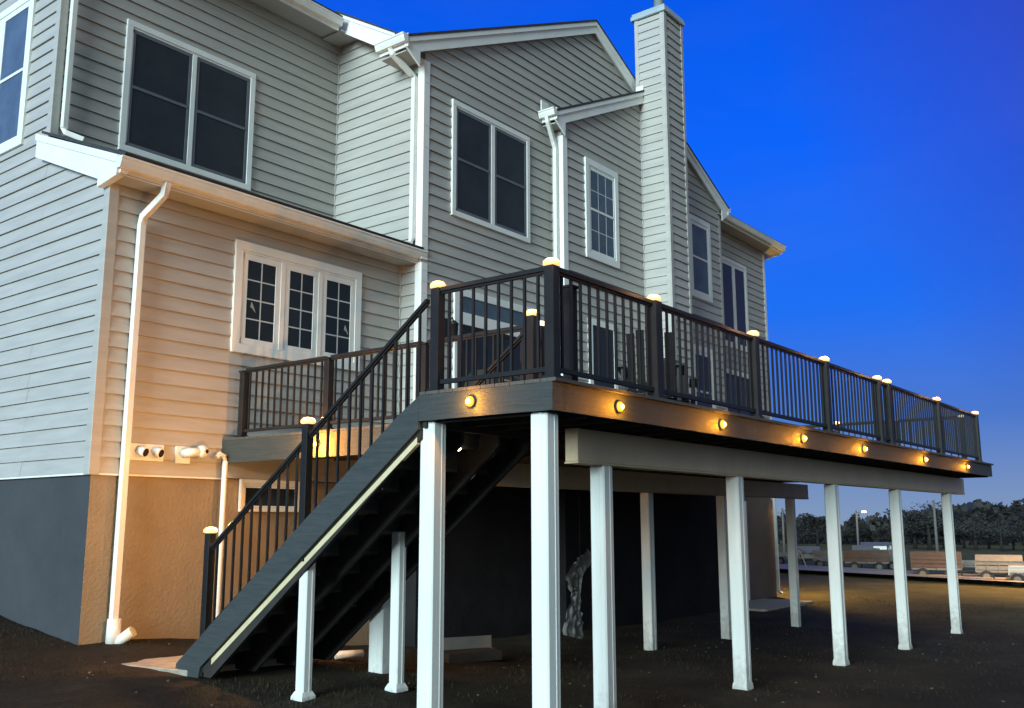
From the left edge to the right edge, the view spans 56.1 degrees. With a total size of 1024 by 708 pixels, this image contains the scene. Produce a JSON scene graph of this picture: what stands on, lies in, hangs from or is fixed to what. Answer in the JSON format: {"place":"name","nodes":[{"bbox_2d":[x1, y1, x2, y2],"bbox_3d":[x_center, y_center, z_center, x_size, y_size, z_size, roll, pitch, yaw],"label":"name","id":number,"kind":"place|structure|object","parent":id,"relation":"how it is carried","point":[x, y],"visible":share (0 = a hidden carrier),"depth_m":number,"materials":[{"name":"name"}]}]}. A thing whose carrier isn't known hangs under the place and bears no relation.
{"place":"outdoors","nodes":[
{"label":"outdoors","id":0,"kind":"place"},
{"bbox_2d":[123,655,284,675],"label":"path","id":1,"kind":"structure","parent":0,"point":[165,664],"depth_m":9.57,"materials":[{"name":"concrete"}]},
{"bbox_2d":[464,369,519,386],"bbox_3d":[-0.214,0.843,14.194,0.621,1.140,1.480,-8,-12,37],"label":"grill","id":2,"kind":"object","parent":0,"point":[506,379],"visible":0.05,"depth_m":14.04,"materials":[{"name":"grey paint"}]},
{"bbox_2d":[0,543,1023,707],"bbox_3d":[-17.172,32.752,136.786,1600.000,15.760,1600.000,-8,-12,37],"label":"ground","id":3,"kind":"structure","parent":0,"point":[691,685],"depth_m":11.04,"materials":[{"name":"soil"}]},
{"bbox_2d":[334,649,363,658],"bbox_3d":[-1.859,3.431,10.969,0.327,0.087,0.087,5,-11,-28],"label":"pipe offcut","id":4,"kind":"object","parent":3,"relation":"on","point":[346,654],"visible":0.84,"depth_m":10.94,"materials":[{"name":"white plastic"}]},
{"bbox_2d":[0,0,785,646],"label":"house","id":5,"kind":"structure","parent":3,"relation":"on","point":[204,204],"depth_m":14.32,"materials":[{"name":"plastic"}]},
{"bbox_2d":[0,0,36,155],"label":"window","id":6,"kind":"structure","parent":5,"relation":"in","point":[17,28],"depth_m":13.34,"materials":[{"name":"clear glass"}]},
{"bbox_2d":[117,18,255,190],"bbox_3d":[-4.745,-3.623,14.212,0.052,1.940,2.190,-8,-12,37],"label":"window","id":7,"kind":"structure","parent":5,"relation":"in","point":[185,107],"depth_m":14.12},
{"bbox_2d":[238,479,299,511],"bbox_3d":[-3.184,1.869,12.638,0.052,0.414,0.960,-8,-12,37],"label":"window","id":8,"kind":"structure","parent":5,"relation":"in","point":[248,488],"depth_m":12.57,"materials":[{"name":"white glass"}]},
{"bbox_2d":[229,239,361,371],"bbox_3d":[-2.947,-0.624,13.383,0.052,1.500,2.240,-8,-12,37],"label":"window","id":9,"kind":"structure","parent":5,"relation":"in","point":[286,306],"depth_m":13.26,"materials":[{"name":"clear glass"}]},
{"bbox_2d":[450,99,529,243],"bbox_3d":[-0.338,-3.089,16.478,0.052,1.990,2.100,-8,-12,37],"label":"window","id":10,"kind":"structure","parent":5,"relation":"in","point":[490,169],"depth_m":16.40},
{"bbox_2d":[452,290,535,387],"bbox_3d":[-0.239,0.379,15.994,0.056,2.650,2.240,-8,-12,37],"label":"patio door","id":11,"kind":"structure","parent":5,"relation":"in","point":[467,295],"depth_m":15.81,"materials":[{"name":"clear glass"}]},
{"bbox_2d":[584,156,619,268],"bbox_3d":[1.758,-2.738,18.748,0.052,1.990,1.180,-8,-12,37],"label":"window","id":12,"kind":"structure","parent":5,"relation":"in","point":[601,202],"depth_m":18.72,"materials":[{"name":"clear glass"}]},
{"bbox_2d":[587,318,617,388],"bbox_3d":[1.727,0.717,18.098,0.056,2.700,0.980,-8,-12,37],"label":"patio door","id":13,"kind":"structure","parent":5,"relation":"in","point":[594,322],"depth_m":18.22,"materials":[{"name":"white glass"}]},
{"bbox_2d":[689,213,712,303],"bbox_3d":[4.295,-2.176,21.945,0.052,1.910,1.080,-8,-12,37],"label":"window","id":14,"kind":"structure","parent":5,"relation":"in","point":[700,236],"depth_m":21.96,"materials":[{"name":"white glass"}]},
{"bbox_2d":[693,344,716,408],"bbox_3d":[4.275,0.853,21.386,0.052,2.050,1.100,-8,-12,37],"label":"window","id":15,"kind":"structure","parent":5,"relation":"in","point":[694,346],"depth_m":21.47,"materials":[{"name":"white glass"}]},
{"bbox_2d":[722,255,748,352],"bbox_3d":[5.762,-1.281,24.890,0.052,2.350,1.600,-8,-12,37],"label":"window","id":16,"kind":"structure","parent":5,"relation":"in","point":[735,295],"depth_m":24.95,"materials":[{"name":"white glass"}]},
{"bbox_2d":[727,368,749,414],"bbox_3d":[5.768,1.788,24.356,0.056,2.720,1.600,-8,-12,37],"label":"patio door","id":17,"kind":"structure","parent":5,"relation":"in","point":[733,385],"depth_m":24.48,"materials":[{"name":"white glass"}]},
{"bbox_2d":[443,647,501,662],"bbox_3d":[-0.549,3.736,11.900,0.767,0.115,0.363,6,-12,-32],"label":"timber offcut","id":18,"kind":"object","parent":3,"relation":"on","point":[469,655],"visible":0.79,"depth_m":11.78,"materials":[{"name":"wood"}]},
{"bbox_2d":[444,635,493,649],"bbox_3d":[-0.657,3.631,11.987,0.950,0.170,0.170,5,-11,-26],"label":"gutter offcut","id":19,"kind":"object","parent":18,"relation":"on","point":[466,642],"visible":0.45,"depth_m":12.11,"materials":[{"name":"grey paint"}]},
{"bbox_2d":[22,615,1013,705],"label":"soil clods","id":20,"kind":"object","parent":3,"relation":"on","point":[630,657],"visible":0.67,"depth_m":10.56,"materials":[{"name":"brown soil"}]},
{"bbox_2d":[176,257,993,707],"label":"deck","id":21,"kind":"structure","parent":3,"relation":"on","point":[422,477],"depth_m":8.97,"materials":[{"name":"wood"}]},
{"bbox_2d":[579,498,579,533],"bbox_3d":[1.025,2.471,14.579,0.008,1.280,0.007,-8,-12,37],"label":"cord","id":22,"kind":"object","parent":21,"relation":"hanging from","point":[579,515],"visible":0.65,"depth_m":14.58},
{"bbox_2d":[563,549,590,638],"bbox_3d":[0.991,3.607,14.412,0.127,1.345,0.825,-8,-12,37],"label":"hanging cloth","id":23,"kind":"object","parent":22,"relation":"hanging from","point":[573,624],"visible":1,"depth_m":14.33,"materials":[{"name":"grey fabric"}]},
{"bbox_2d":[618,330,683,401],"bbox_3d":[1.496,0.256,10.302,0.700,0.958,0.860,-2,-10,10],"label":"patio chair","id":24,"kind":"object","parent":21,"relation":"on","point":[628,372],"visible":0.28,"depth_m":10.04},
{"bbox_2d":[636,358,696,404],"bbox_3d":[1.852,0.446,11.396,0.700,0.958,0.860,-2,-10,10],"label":"patio chair","id":25,"kind":"object","parent":21,"relation":"on","point":[684,391],"visible":0.16,"depth_m":11.53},
{"bbox_2d":[773,519,785,543],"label":"tree","id":26,"kind":"object","parent":3,"relation":"on","point":[778,526],"visible":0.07,"depth_m":111.75,"materials":[{"name":"green plant"}]},
{"bbox_2d":[748,598,813,611],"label":"patio slab","id":27,"kind":"structure","parent":3,"relation":"on","point":[763,604],"depth_m":22.58,"materials":[{"name":"concrete"}]},
{"bbox_2d":[781,508,785,551],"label":"utility pole","id":28,"kind":"object","parent":3,"relation":"on","point":[783,534],"visible":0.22,"depth_m":62.50,"materials":[{"name":"grey metal"}]},
{"bbox_2d":[779,552,799,563],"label":"trailer","id":29,"kind":"object","parent":3,"relation":"on","point":[782,555],"visible":0.41,"depth_m":42.88,"materials":[{"name":"grey paint"}]},
{"bbox_2d":[778,527,800,540],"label":"tree","id":30,"kind":"object","parent":3,"relation":"on","point":[779,534],"visible":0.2,"depth_m":105.47,"materials":[{"name":"green plant"}]},
{"bbox_2d":[797,530,811,543],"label":"tree","id":31,"kind":"object","parent":3,"relation":"on","point":[805,538],"visible":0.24,"depth_m":120.30,"materials":[{"name":"green plant"}]},
{"bbox_2d":[797,546,819,557],"bbox_3d":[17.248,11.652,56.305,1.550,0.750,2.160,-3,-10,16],"label":"shed building","id":32,"kind":"structure","parent":3,"relation":"on","point":[809,549],"depth_m":55.68,"materials":[{"name":"grey paint"}]},
{"bbox_2d":[797,548,822,571],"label":"loading ramp","id":33,"kind":"structure","parent":3,"relation":"on","point":[800,550],"depth_m":37.34,"materials":[{"name":"grey paint"}]},
{"bbox_2d":[796,513,826,545],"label":"tree","id":34,"kind":"object","parent":3,"relation":"on","point":[816,524],"visible":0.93,"depth_m":98.34,"materials":[{"name":"green plant"}]},
{"bbox_2d":[800,550,843,565],"bbox_3d":[12.926,8.586,40.117,1.756,0.700,1.125,-3,-10,18],"label":"trailer","id":35,"kind":"object","parent":3,"relation":"on","point":[823,555],"visible":0.51,"depth_m":39.65,"materials":[{"name":"grey paint"}]},
{"bbox_2d":[841,528,860,544],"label":"tree","id":36,"kind":"object","parent":3,"relation":"on","point":[848,533],"visible":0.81,"depth_m":118.49,"materials":[{"name":"green plant"}]},
{"bbox_2d":[855,510,865,544],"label":"utility pole","id":37,"kind":"object","parent":3,"relation":"on","point":[857,531],"visible":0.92,"depth_m":72.31,"materials":[{"name":"grey metal"}]},
{"bbox_2d":[852,545,873,549],"bbox_3d":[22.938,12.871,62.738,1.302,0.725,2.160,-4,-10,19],"label":"shed building","id":38,"kind":"structure","parent":3,"relation":"on","point":[862,547],"depth_m":62.44,"materials":[{"name":"grey paint"}]},
{"bbox_2d":[843,550,888,568],"bbox_3d":[13.671,8.140,37.802,2.190,0.784,1.125,-4,-10,20],"label":"trailer","id":39,"kind":"object","parent":3,"relation":"on","point":[854,558],"visible":0.81,"depth_m":37.29,"materials":[{"name":"grey paint"}]},
{"bbox_2d":[859,530,873,541],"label":"tree","id":40,"kind":"object","parent":3,"relation":"on","point":[867,534],"visible":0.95,"depth_m":121.23,"materials":[{"name":"green plant"}]},
{"bbox_2d":[860,542,888,549],"bbox_3d":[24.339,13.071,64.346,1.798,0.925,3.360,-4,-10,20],"label":"shed building","id":41,"kind":"structure","parent":3,"relation":"on","point":[879,545],"depth_m":63.12,"materials":[{"name":"grey paint"}]},
{"bbox_2d":[861,549,893,569],"bbox_3d":[14.677,8.254,38.498,1.508,0.795,1.138,-4,-11,20],"label":"trailer","id":42,"kind":"object","parent":3,"relation":"on","point":[890,566],"visible":0.21,"depth_m":37.87,"materials":[{"name":"grey paint"}]},
{"bbox_2d":[872,527,891,541],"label":"tree","id":43,"kind":"object","parent":3,"relation":"on","point":[883,532],"visible":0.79,"depth_m":115.53,"materials":[{"name":"green plant"}]},
{"bbox_2d":[887,542,891,549],"bbox_3d":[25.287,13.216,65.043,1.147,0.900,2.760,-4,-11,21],"label":"shed building","id":44,"kind":"structure","parent":3,"relation":"on","point":[889,546],"depth_m":63.89,"materials":[{"name":"grey paint"}]},
{"bbox_2d":[773,498,1023,545],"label":"wood","id":45,"kind":"object","parent":3,"relation":"on","point":[986,509],"visible":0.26,"depth_m":120.20,"materials":[{"name":"green plant"}]},
{"bbox_2d":[885,527,912,544],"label":"tree","id":46,"kind":"object","parent":3,"relation":"on","point":[905,537],"visible":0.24,"depth_m":101.82,"materials":[{"name":"green plant"}]},
{"bbox_2d":[883,507,959,548],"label":"tree","id":47,"kind":"object","parent":3,"relation":"on","point":[911,532],"visible":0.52,"depth_m":87.03,"materials":[{"name":"green plant"}]},
{"bbox_2d":[889,500,970,549],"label":"tree","id":48,"kind":"object","parent":3,"relation":"on","point":[927,516],"visible":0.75,"depth_m":83.14,"materials":[{"name":"green plant"}]},
{"bbox_2d":[906,551,962,578],"bbox_3d":[14.220,7.222,32.848,2.128,0.896,1.125,-4,-11,23],"label":"trailer","id":49,"kind":"object","parent":3,"relation":"on","point":[923,562],"visible":0.6,"depth_m":32.40,"materials":[{"name":"grey paint"}]},
{"bbox_2d":[932,500,940,550],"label":"utility pole","id":50,"kind":"object","parent":3,"relation":"on","point":[935,530],"visible":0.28,"depth_m":52.32,"materials":[{"name":"grey metal"}]},
{"bbox_2d":[920,517,967,548],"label":"tree","id":51,"kind":"object","parent":3,"relation":"on","point":[941,532],"visible":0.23,"depth_m":89.75,"materials":[{"name":"green plant"}]},
{"bbox_2d":[930,560,980,573],"bbox_3d":[16.110,7.729,34.690,2.066,0.521,1.125,-5,-11,24],"label":"trailer","id":52,"kind":"object","parent":3,"relation":"on","point":[968,563],"visible":0.21,"depth_m":34.12,"materials":[{"name":"grey paint"}]},
{"bbox_2d":[954,519,979,547],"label":"tree","id":53,"kind":"object","parent":3,"relation":"on","point":[964,539],"visible":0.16,"depth_m":92.57,"materials":[{"name":"green plant"}]},
{"bbox_2d":[954,513,1007,549],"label":"tree","id":54,"kind":"object","parent":3,"relation":"on","point":[969,526],"visible":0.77,"depth_m":81.66,"materials":[{"name":"green plant"}]},
{"bbox_2d":[958,520,1008,548],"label":"tree","id":55,"kind":"object","parent":3,"relation":"on","point":[990,540],"visible":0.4,"depth_m":86.18,"materials":[{"name":"green plant"}]},
{"bbox_2d":[958,554,1023,581],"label":"trailer","id":56,"kind":"object","parent":3,"relation":"on","point":[986,565],"visible":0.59,"depth_m":30.73,"materials":[{"name":"grey paint"}]},
{"bbox_2d":[976,518,1023,551],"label":"tree","id":57,"kind":"object","parent":3,"relation":"on","point":[996,532],"visible":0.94,"depth_m":79.15,"materials":[{"name":"green plant"}]},
{"bbox_2d":[989,565,1023,585],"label":"trailer","id":58,"kind":"object","parent":3,"relation":"on","point":[1016,572],"visible":0.96,"depth_m":29.07,"materials":[{"name":"grey paint"}]},
{"bbox_2d":[999,526,1017,550],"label":"tree","id":59,"kind":"object","parent":3,"relation":"on","point":[1011,541],"visible":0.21,"depth_m":83.75,"materials":[{"name":"green plant"}]},
{"bbox_2d":[1002,521,1023,545],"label":"tree","id":60,"kind":"object","parent":3,"relation":"on","point":[1019,525],"visible":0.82,"depth_m":78.47,"materials":[{"name":"green plant"}]},
{"bbox_2d":[1003,515,1023,536],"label":"tree","id":61,"kind":"object","parent":3,"relation":"on","point":[1007,530],"visible":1,"depth_m":76.12,"materials":[{"name":"green plant"}]},
{"bbox_2d":[315,0,1023,525],"label":"sky","id":62,"kind":"structure","parent":0,"point":[879,142],"materials":[{"name":"blue"}]},
{"bbox_2d":[775,564,1023,581],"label":"road","id":63,"kind":"structure","parent":0,"point":[891,572],"depth_m":33.55,"materials":[{"name":"grey asphalt"}]},
{"bbox_2d":[785,502,1023,543],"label":"wooded hill","id":64,"kind":"structure","parent":0,"point":[969,504],"depth_m":137.37,"materials":[{"name":"green plant"}]}
]}

